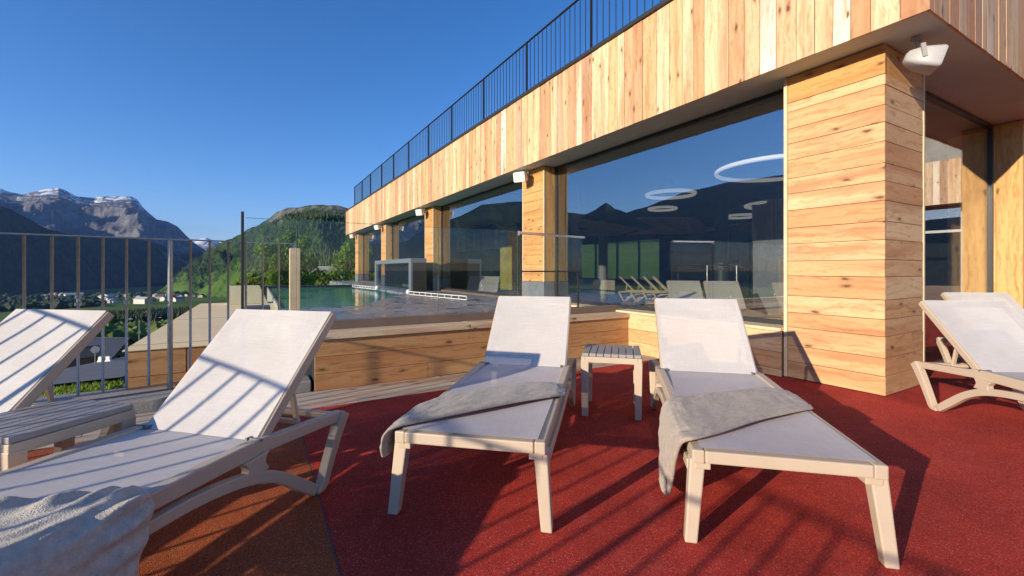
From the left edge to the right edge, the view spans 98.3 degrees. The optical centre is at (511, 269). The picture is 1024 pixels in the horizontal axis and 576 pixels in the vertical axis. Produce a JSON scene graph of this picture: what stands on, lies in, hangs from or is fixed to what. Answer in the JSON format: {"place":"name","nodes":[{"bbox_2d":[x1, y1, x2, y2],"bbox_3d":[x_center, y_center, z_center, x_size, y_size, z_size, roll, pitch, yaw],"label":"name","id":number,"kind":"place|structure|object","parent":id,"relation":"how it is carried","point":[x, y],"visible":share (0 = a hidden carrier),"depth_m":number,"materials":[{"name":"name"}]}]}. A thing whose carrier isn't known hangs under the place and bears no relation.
{"place":"outdoors","nodes":[
{"label":"outdoors","id":0,"kind":"place"},
{"bbox_2d":[37,388,124,399],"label":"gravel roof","id":1,"kind":"structure","parent":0,"point":[55,396],"depth_m":5.38,"materials":[{"name":"grey gravel"}]},
{"bbox_2d":[0,206,176,295],"bbox_3d":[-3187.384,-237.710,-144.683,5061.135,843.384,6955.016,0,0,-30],"label":"wooded mountain","id":2,"kind":"structure","parent":0,"point":[37,263],"depth_m":1664.86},
{"bbox_2d":[54,357,124,383],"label":"road","id":3,"kind":"structure","parent":0,"point":[115,368],"depth_m":31.38,"materials":[{"name":"grey asphalt"}]},
{"bbox_2d":[97,356,111,361],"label":"road barrier","id":4,"kind":"object","parent":3,"relation":"on","point":[108,358],"visible":0.56,"depth_m":50.30,"materials":[{"name":"white plastic"}]},
{"bbox_2d":[0,188,205,282],"bbox_3d":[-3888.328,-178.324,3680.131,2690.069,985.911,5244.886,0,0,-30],"label":"mountain","id":5,"kind":"structure","parent":0,"point":[61,210],"depth_m":2555.36,"materials":[{"name":"grey stone"}]},
{"bbox_2d":[28,415,338,575],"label":"terrace floor","id":6,"kind":"structure","parent":0,"point":[268,529],"depth_m":1.84,"materials":[{"name":"brown rubber"}]},
{"bbox_2d":[0,309,113,437],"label":"sun lounger","id":7,"kind":"object","parent":6,"relation":"on","point":[41,350],"visible":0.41,"depth_m":2.27,"materials":[{"name":"beige plastic"}]},
{"bbox_2d":[0,398,135,471],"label":"side table","id":8,"kind":"object","parent":6,"relation":"on","point":[61,424],"visible":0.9,"depth_m":1.87,"materials":[{"name":"beige plastic"}]},
{"bbox_2d":[0,309,348,534],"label":"sun lounger","id":9,"kind":"object","parent":6,"relation":"on","point":[223,408],"visible":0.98,"depth_m":1.95,"materials":[{"name":"beige plastic"}]},
{"bbox_2d":[0,485,154,575],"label":"towel","id":10,"kind":"object","parent":9,"relation":"on","point":[102,531],"visible":1,"depth_m":1.23,"materials":[{"name":"fabric"}]},
{"bbox_2d":[302,436,340,575],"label":"floor seam","id":11,"kind":"object","parent":6,"relation":"attached to","point":[323,514],"depth_m":1.93,"materials":[{"name":"grey"}]},
{"bbox_2d":[194,237,218,250],"bbox_3d":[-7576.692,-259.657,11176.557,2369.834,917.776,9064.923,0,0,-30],"label":"distant summit","id":12,"kind":"structure","parent":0,"point":[203,245],"depth_m":9530.44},
{"bbox_2d":[229,285,267,304],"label":"stone wall","id":13,"kind":"structure","parent":0,"point":[254,294],"depth_m":9.62,"materials":[{"name":"beige stone"}]},
{"bbox_2d":[244,305,269,309],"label":"stone block","id":14,"kind":"structure","parent":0,"point":[259,307],"depth_m":7.00,"materials":[{"name":"stone"}]},
{"bbox_2d":[260,285,358,299],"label":"pool deck","id":15,"kind":"structure","parent":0,"point":[266,287],"depth_m":16.69,"materials":[{"name":"black stone"}]},
{"bbox_2d":[0,242,658,389],"bbox_3d":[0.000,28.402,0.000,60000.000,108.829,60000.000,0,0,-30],"label":"valley ground","id":16,"kind":"structure","parent":0,"point":[649,260],"depth_m":175.74,"materials":[{"name":"green plant"}]},
{"bbox_2d":[63,292,83,295],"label":"house","id":17,"kind":"structure","parent":16,"relation":"on","point":[69,294],"depth_m":1057.17,"materials":[{"name":"grey"}]},
{"bbox_2d":[39,377,124,396],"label":"verge grass","id":18,"kind":"structure","parent":16,"relation":"on","point":[85,386],"depth_m":21.65,"materials":[{"name":"green plant"}]},
{"bbox_2d":[67,345,100,367],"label":"house","id":19,"kind":"structure","parent":16,"relation":"on","point":[87,355],"depth_m":52.72,"materials":[{"name":"grey"}]},
{"bbox_2d":[90,346,99,363],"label":"traffic mirror","id":20,"kind":"object","parent":16,"relation":"on","point":[95,349],"visible":0.9,"depth_m":45.12,"materials":[{"name":"metal"}]},
{"bbox_2d":[0,290,197,310],"bbox_3d":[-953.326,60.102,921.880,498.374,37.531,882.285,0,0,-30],"label":"valley trees","id":21,"kind":"object","parent":16,"relation":"on","point":[13,303],"visible":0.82,"depth_m":739.09,"materials":[{"name":"green plant"}]},
{"bbox_2d":[87,337,135,359],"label":"house","id":22,"kind":"structure","parent":16,"relation":"on","point":[114,347],"depth_m":69.77,"materials":[{"name":"grey"}]},
{"bbox_2d":[107,298,118,302],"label":"house","id":23,"kind":"structure","parent":16,"relation":"on","point":[108,300],"depth_m":832.19,"materials":[{"name":"grey"}]},
{"bbox_2d":[109,318,122,323],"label":"broadleaf tree","id":24,"kind":"object","parent":16,"relation":"on","point":[113,320],"visible":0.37,"depth_m":185.42,"materials":[{"name":"green plant"}]},
{"bbox_2d":[95,318,175,341],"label":"slope bushes","id":25,"kind":"object","parent":16,"relation":"on","point":[117,329],"visible":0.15,"depth_m":125.42,"materials":[{"name":"green plant"}]},
{"bbox_2d":[133,297,152,303],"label":"house","id":26,"kind":"structure","parent":16,"relation":"on","point":[139,300],"depth_m":766.56,"materials":[{"name":"grey"}]},
{"bbox_2d":[105,306,194,321],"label":"dark wood","id":27,"kind":"object","parent":16,"relation":"on","point":[136,314],"visible":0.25,"depth_m":238.52,"materials":[{"name":"green plant"}]},
{"bbox_2d":[144,308,166,315],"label":"house","id":28,"kind":"structure","parent":16,"relation":"on","point":[158,310],"depth_m":255.58,"materials":[{"name":"grey"}]},
{"bbox_2d":[155,294,165,298],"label":"house","id":29,"kind":"structure","parent":16,"relation":"on","point":[157,296],"depth_m":1009.13,"materials":[{"name":"beige"}]},
{"bbox_2d":[159,296,166,300],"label":"house","id":30,"kind":"structure","parent":16,"relation":"on","point":[163,298],"depth_m":877.28,"materials":[{"name":"grey"}]},
{"bbox_2d":[173,296,184,301],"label":"house","id":31,"kind":"structure","parent":16,"relation":"on","point":[177,299],"depth_m":856.29,"materials":[{"name":"grey"}]},
{"bbox_2d":[122,301,276,390],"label":"boarded box roof","id":32,"kind":"structure","parent":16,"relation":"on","point":[137,364],"depth_m":4.39,"materials":[{"name":"brown wood"}]},
{"bbox_2d":[226,273,268,299],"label":"broadleaf tree","id":33,"kind":"object","parent":16,"relation":"on","point":[256,279],"visible":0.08,"depth_m":41.39,"materials":[{"name":"green plant"}]},
{"bbox_2d":[260,255,288,285],"bbox_3d":[-20.781,3.438,38.862,2.692,9.492,2.327,0,0,-9],"label":"broadleaf tree","id":34,"kind":"object","parent":16,"relation":"on","point":[273,276],"visible":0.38,"depth_m":38.65,"materials":[{"name":"green plant"}]},
{"bbox_2d":[267,288,281,309],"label":"pool basin wall","id":35,"kind":"structure","parent":16,"relation":"on","point":[270,297],"depth_m":11.13,"materials":[{"name":"grey"}]},
{"bbox_2d":[254,229,315,285],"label":"broadleaf tree","id":36,"kind":"object","parent":16,"relation":"on","point":[290,237],"visible":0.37,"depth_m":40.48,"materials":[{"name":"green plant"}]},
{"bbox_2d":[267,249,319,284],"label":"broadleaf tree","id":37,"kind":"object","parent":16,"relation":"on","point":[310,264],"visible":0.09,"depth_m":46.44,"materials":[{"name":"green plant"}]},
{"bbox_2d":[313,269,337,283],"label":"broadleaf tree","id":38,"kind":"object","parent":16,"relation":"on","point":[322,271],"visible":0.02,"depth_m":56.43,"materials":[{"name":"green plant"}]},
{"bbox_2d":[314,272,341,284],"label":"broadleaf tree","id":39,"kind":"object","parent":16,"relation":"on","point":[326,281],"visible":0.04,"depth_m":54.38,"materials":[{"name":"green plant"}]},
{"bbox_2d":[307,266,348,283],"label":"house","id":40,"kind":"structure","parent":16,"relation":"on","point":[327,268],"depth_m":66.22,"materials":[{"name":"grey"}]},
{"bbox_2d":[325,235,354,280],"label":"broadleaf tree","id":41,"kind":"object","parent":16,"relation":"on","point":[344,258],"visible":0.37,"depth_m":55.35,"materials":[{"name":"green plant"}]},
{"bbox_2d":[0,0,662,242],"label":"sky","id":42,"kind":"structure","parent":0,"point":[202,113],"materials":[{"name":"blue"}]},
{"bbox_2d":[269,287,400,308],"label":"pool water","id":43,"kind":"structure","parent":0,"point":[312,297],"depth_m":11.02,"materials":[{"name":"teal liquid"}]},
{"bbox_2d":[282,281,497,379],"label":"pool deck","id":44,"kind":"structure","parent":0,"point":[403,303],"depth_m":7.86,"materials":[{"name":"grey stone"}]},
{"bbox_2d":[352,285,378,289],"bbox_3d":[-4.945,0.563,14.714,0.139,0.140,2.786,0,0,-36],"label":"pool rail","id":45,"kind":"object","parent":44,"relation":"on","point":[376,287],"visible":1,"depth_m":14.33,"materials":[{"name":"white plastic"}]},
{"bbox_2d":[375,258,426,291],"bbox_3d":[-3.837,0.153,14.816,0.470,0.966,4.500,0,0,-30],"label":"swim out vestibule","id":46,"kind":"object","parent":44,"relation":"on","point":[409,273],"visible":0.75,"depth_m":14.28,"materials":[{"name":"blue metal"}]},
{"bbox_2d":[406,289,466,299],"bbox_3d":[-1.759,0.563,10.111,0.138,0.140,2.709,0,0,-40],"label":"pool rail","id":47,"kind":"object","parent":44,"relation":"on","point":[408,291],"visible":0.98,"depth_m":10.08,"materials":[{"name":"white plastic"}]},
{"bbox_2d":[158,205,658,296],"bbox_3d":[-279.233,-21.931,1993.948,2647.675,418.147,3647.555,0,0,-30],"label":"green mountain","id":48,"kind":"structure","parent":0,"point":[219,285],"depth_m":1158.80,"materials":[{"name":"green plant"}]},
{"bbox_2d":[173,208,354,283],"bbox_3d":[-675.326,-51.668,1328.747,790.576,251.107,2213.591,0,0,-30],"label":"forest","id":49,"kind":"object","parent":48,"relation":"on","point":[326,255],"visible":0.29,"depth_m":747.43,"materials":[{"name":"green plant"}]},
{"bbox_2d":[299,320,1023,575],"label":"terrace floor","id":50,"kind":"structure","parent":0,"point":[956,480],"depth_m":2.12,"materials":[{"name":"red rubber"}]},
{"bbox_2d":[388,296,576,532],"bbox_3d":[0.004,0.665,2.893,0.743,0.871,1.999,0,0,12],"label":"sun lounger","id":51,"kind":"object","parent":50,"relation":"on","point":[528,341],"visible":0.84,"depth_m":2.44,"materials":[{"name":"beige plastic"}]},
{"bbox_2d":[380,382,565,456],"bbox_3d":[-0.186,0.768,2.376,1.108,0.190,0.322,0,0,-32],"label":"towel","id":52,"kind":"object","parent":51,"relation":"on","point":[461,403],"visible":0.91,"depth_m":2.29,"materials":[{"name":"grey fabric"}]},
{"bbox_2d":[581,344,642,420],"bbox_3d":[0.786,0.863,3.479,0.445,0.474,0.445,0,0,14],"label":"side table","id":53,"kind":"object","parent":50,"relation":"on","point":[602,352],"visible":1,"depth_m":3.31,"materials":[{"name":"beige plastic"}]},
{"bbox_2d":[345,0,1023,395],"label":"spa building","id":54,"kind":"structure","parent":50,"relation":"on","point":[895,198],"depth_m":5.84,"materials":[{"name":"light wood cladding"},{"name":"glass"},{"name":"dark metal"}]},
{"bbox_2d":[363,230,380,282],"bbox_3d":[-6.711,-0.680,21.604,0.080,2.560,5.050,0,0,-30],"label":"window","id":55,"kind":"structure","parent":54,"relation":"in","point":[371,230],"depth_m":23.74,"materials":[{"name":"grey metal"}]},
{"bbox_2d":[374,225,381,229],"bbox_3d":[-5.716,-1.855,18.923,0.270,0.273,0.274,0,12,32],"label":"loudspeaker","id":56,"kind":"object","parent":54,"relation":"attached to","point":[377,227],"visible":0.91,"depth_m":18.82,"materials":[{"name":"white plastic"}]},
{"bbox_2d":[392,215,417,259],"bbox_3d":[-3.811,-0.680,16.581,0.080,2.560,4.950,0,0,-30],"label":"window","id":57,"kind":"structure","parent":54,"relation":"in","point":[415,215],"depth_m":18.68,"materials":[{"name":"grey metal"}]},
{"bbox_2d":[415,208,425,215],"bbox_3d":[-2.866,-1.855,13.986,0.270,0.273,0.274,0,12,32],"label":"loudspeaker","id":58,"kind":"object","parent":54,"relation":"attached to","point":[419,212],"visible":0.92,"depth_m":13.89,"materials":[{"name":"white plastic"}]},
{"bbox_2d":[466,276,480,292],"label":"sun lounger","id":59,"kind":"object","parent":54,"relation":"on","point":[473,282],"visible":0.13,"depth_m":14.56,"materials":[{"name":"beige plastic"}]},
{"bbox_2d":[441,182,520,295],"bbox_3d":[-0.859,-0.680,11.467,0.080,2.560,5.260,0,0,-30],"label":"window","id":60,"kind":"structure","parent":54,"relation":"in","point":[512,183],"depth_m":12.65,"materials":[{"name":"grey metal"}]},
{"bbox_2d":[478,276,499,294],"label":"sun lounger","id":61,"kind":"object","parent":54,"relation":"on","point":[488,283],"visible":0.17,"depth_m":14.21,"materials":[{"name":"beige plastic"}]},
{"bbox_2d":[354,0,660,204],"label":"roof railing","id":62,"kind":"object","parent":54,"relation":"on","point":[395,155],"visible":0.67,"depth_m":9.48,"materials":[{"name":"grey metal"}]},
{"bbox_2d":[513,170,528,182],"bbox_3d":[0.199,-1.855,8.678,0.270,0.273,0.274,0,12,32],"label":"loudspeaker","id":63,"kind":"object","parent":54,"relation":"attached to","point":[522,176],"visible":0.96,"depth_m":8.57,"materials":[{"name":"white plastic"}]},
{"bbox_2d":[579,279,601,305],"bbox_3d":[1.547,0.661,9.313,0.743,0.879,1.999,0,0,11],"label":"glass panel","id":64,"kind":"object","parent":54,"relation":"on","point":[590,290],"visible":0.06,"depth_m":9.97,"materials":[{"name":"clear glass"}]},
{"bbox_2d":[579,239,659,280],"bbox_3d":[5.755,-0.485,24.512,0.120,2.070,6.300,0,0,-30],"label":"window","id":65,"kind":"structure","parent":54,"relation":"in","point":[617,243],"depth_m":24.38,"materials":[{"name":"grey metal"}]},
{"bbox_2d":[617,276,650,301],"bbox_3d":[4.702,0.661,15.417,1.999,0.879,0.743,0,0,12],"label":"sun lounger","id":66,"kind":"object","parent":54,"relation":"on","point":[625,290],"visible":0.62,"depth_m":15.26,"materials":[{"name":"beige plastic"}]},
{"bbox_2d":[637,304,654,307],"bbox_3d":[2.483,0.863,7.900,0.445,0.474,0.445,0,0,11],"label":"side table","id":67,"kind":"object","parent":54,"relation":"on","point":[648,305],"visible":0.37,"depth_m":7.72,"materials":[{"name":"beige plastic"}]},
{"bbox_2d":[630,276,665,301],"bbox_3d":[5.076,0.661,15.235,1.999,0.879,0.743,0,0,12],"label":"sun lounger","id":68,"kind":"object","parent":54,"relation":"on","point":[638,291],"visible":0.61,"depth_m":15.07,"materials":[{"name":"beige plastic"}]},
{"bbox_2d":[645,300,653,310],"bbox_3d":[2.955,0.863,8.981,0.445,0.474,0.445,0,0,11],"label":"side table","id":69,"kind":"object","parent":54,"relation":"on","point":[649,301],"visible":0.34,"depth_m":8.81,"materials":[{"name":"beige plastic"}]},
{"bbox_2d":[647,193,677,211],"bbox_3d":[3.711,-1.685,10.914,0.712,0.433,0.712,0,0,-30],"label":"ring lamp","id":70,"kind":"object","parent":54,"relation":"hanging from","point":[655,209],"visible":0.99,"depth_m":10.92,"materials":[{"name":"white"}]},
{"bbox_2d":[555,89,783,324],"bbox_3d":[1.951,-0.680,6.600,0.080,2.560,4.380,0,0,-30],"label":"window","id":71,"kind":"structure","parent":54,"relation":"in","point":[779,93],"depth_m":6.71,"materials":[{"name":"grey metal"}]},
{"bbox_2d":[645,174,696,199],"bbox_3d":[3.159,-1.683,8.824,0.980,0.438,0.980,0,0,-30],"label":"ring lamp","id":72,"kind":"object","parent":54,"relation":"hanging from","point":[678,189],"visible":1,"depth_m":8.74,"materials":[{"name":"white"}]},
{"bbox_2d":[642,276,704,299],"bbox_3d":[5.442,0.661,15.058,1.999,0.879,0.743,0,0,12],"label":"sun lounger","id":73,"kind":"object","parent":54,"relation":"on","point":[651,285],"visible":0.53,"depth_m":14.90,"materials":[{"name":"beige plastic"}]},
{"bbox_2d":[652,276,705,298],"bbox_3d":[5.718,0.661,14.885,1.999,0.879,0.743,0,0,12],"label":"sun lounger","id":74,"kind":"object","parent":54,"relation":"on","point":[665,290],"visible":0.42,"depth_m":14.74,"materials":[{"name":"beige plastic"}]},
{"bbox_2d":[666,281,703,298],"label":"sun lounger","id":75,"kind":"object","parent":54,"relation":"on","point":[685,289],"visible":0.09,"depth_m":8.69,"materials":[{"name":"beige plastic"}]},
{"bbox_2d":[677,264,752,298],"bbox_3d":[5.482,0.480,11.606,2.274,1.240,0.058,0,0,2],"label":"handrail","id":76,"kind":"object","parent":54,"relation":"on","point":[707,265],"visible":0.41,"depth_m":11.60,"materials":[{"name":"silver metal"}]},
{"bbox_2d":[729,202,751,218],"bbox_3d":[6.451,-1.684,12.474,0.936,0.436,0.936,0,0,-30],"label":"ring lamp","id":77,"kind":"object","parent":54,"relation":"hanging from","point":[748,215],"visible":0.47,"depth_m":12.26,"materials":[{"name":"white"}]},
{"bbox_2d":[703,281,779,324],"bbox_3d":[3.872,0.661,7.667,0.743,0.879,1.999,0,0,11],"label":"sun lounger","id":78,"kind":"object","parent":54,"relation":"on","point":[722,289],"visible":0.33,"depth_m":8.35,"materials":[{"name":"white fabric"}]},
{"bbox_2d":[714,142,783,182],"bbox_3d":[3.986,-1.685,6.597,1.774,0.435,1.774,0,0,-30],"label":"ring lamp","id":79,"kind":"object","parent":54,"relation":"hanging from","point":[750,160],"visible":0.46,"depth_m":6.61,"materials":[{"name":"white"}]},
{"bbox_2d":[744,201,766,209],"bbox_3d":[6.074,-1.683,10.241,1.260,0.439,1.260,0,0,-30],"label":"ring lamp","id":80,"kind":"object","parent":54,"relation":"hanging from","point":[747,206],"visible":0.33,"depth_m":10.10,"materials":[{"name":"white"}]},
{"bbox_2d":[753,239,783,322],"bbox_3d":[5.345,0.250,8.802,0.060,1.700,1.100,0,0,-30],"label":"interior door","id":81,"kind":"structure","parent":54,"relation":"in","point":[768,255],"depth_m":9.02,"materials":[{"name":"glass"}]},
{"bbox_2d":[767,282,783,323],"bbox_3d":[4.630,0.661,6.688,0.743,0.879,1.999,0,0,11],"label":"sun lounger","id":82,"kind":"object","parent":54,"relation":"on","point":[778,288],"visible":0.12,"depth_m":7.45,"materials":[{"name":"beige plastic"}]},
{"bbox_2d":[902,37,948,75],"bbox_3d":[3.452,-1.800,3.714,0.244,0.242,0.240,20,9,25],"label":"loudspeaker","id":83,"kind":"object","parent":54,"relation":"attached to","point":[923,59],"visible":1,"depth_m":3.65,"materials":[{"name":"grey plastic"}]},
{"bbox_2d":[925,91,993,369],"bbox_3d":[5.172,-0.430,5.261,3.100,3.060,0.080,0,0,-30],"label":"window","id":84,"kind":"structure","parent":54,"relation":"in","point":[988,128],"depth_m":6.00,"materials":[{"name":"grey metal"}]},
{"bbox_2d":[649,298,899,568],"bbox_3d":[1.280,0.668,2.675,0.743,0.865,1.999,0,0,13],"label":"sun lounger","id":85,"kind":"object","parent":50,"relation":"on","point":[704,346],"visible":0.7,"depth_m":2.01,"materials":[{"name":"beige plastic"}]},
{"bbox_2d":[658,387,813,494],"bbox_3d":[1.112,0.880,2.288,1.132,0.394,0.476,0,0,-28],"label":"towel","id":86,"kind":"object","parent":85,"relation":"on","point":[683,419],"visible":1,"depth_m":2.16,"materials":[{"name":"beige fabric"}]},
{"bbox_2d":[911,300,1023,411],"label":"sun lounger","id":87,"kind":"object","parent":50,"relation":"on","point":[985,339],"visible":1,"depth_m":3.35,"materials":[{"name":"beige plastic"}]},
{"bbox_2d":[934,292,1023,362],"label":"sun lounger","id":88,"kind":"object","parent":50,"relation":"on","point":[1008,299],"visible":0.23,"depth_m":4.82,"materials":[{"name":"beige plastic"}]},
{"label":"terrace base","id":89,"kind":"structure","parent":0,"visible":0},
{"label":"terrace edge","id":90,"kind":"structure","parent":89,"relation":"on","visible":0},
{"bbox_2d":[39,375,310,413],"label":"terrace kerb","id":91,"kind":"structure","parent":90,"relation":"on","point":[147,400],"depth_m":3.81,"materials":[{"name":"grey concrete"}]},
{"bbox_2d":[0,232,295,402],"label":"terrace railing","id":92,"kind":"object","parent":91,"relation":"on","point":[126,302],"visible":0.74,"depth_m":3.96,"materials":[{"name":"metal"}]},
{"bbox_2d":[289,248,299,310],"bbox_3d":[-2.302,0.637,4.687,0.100,1.725,0.100,0,0,-30],"label":"timber post","id":93,"kind":"object","parent":90,"relation":"on","point":[292,279],"visible":0.45,"depth_m":4.64,"materials":[{"name":"brown wood"}]},
{"bbox_2d":[33,354,658,449],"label":"edge deck","id":94,"kind":"structure","parent":90,"relation":"on","point":[325,398],"depth_m":4.28,"materials":[{"name":"grey wood"}]},
{"bbox_2d":[311,305,629,391],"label":"parapet wall","id":95,"kind":"structure","parent":90,"relation":"on","point":[359,352],"depth_m":4.88,"materials":[{"name":"brown wood"}]},
{"bbox_2d":[241,211,584,317],"bbox_3d":[-0.795,0.320,5.308,4.191,1.760,0.092,0,0,-30],"label":"glass balustrade","id":96,"kind":"object","parent":95,"relation":"on","point":[371,315],"visible":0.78,"depth_m":5.26,"materials":[{"name":"teal"}]}
]}

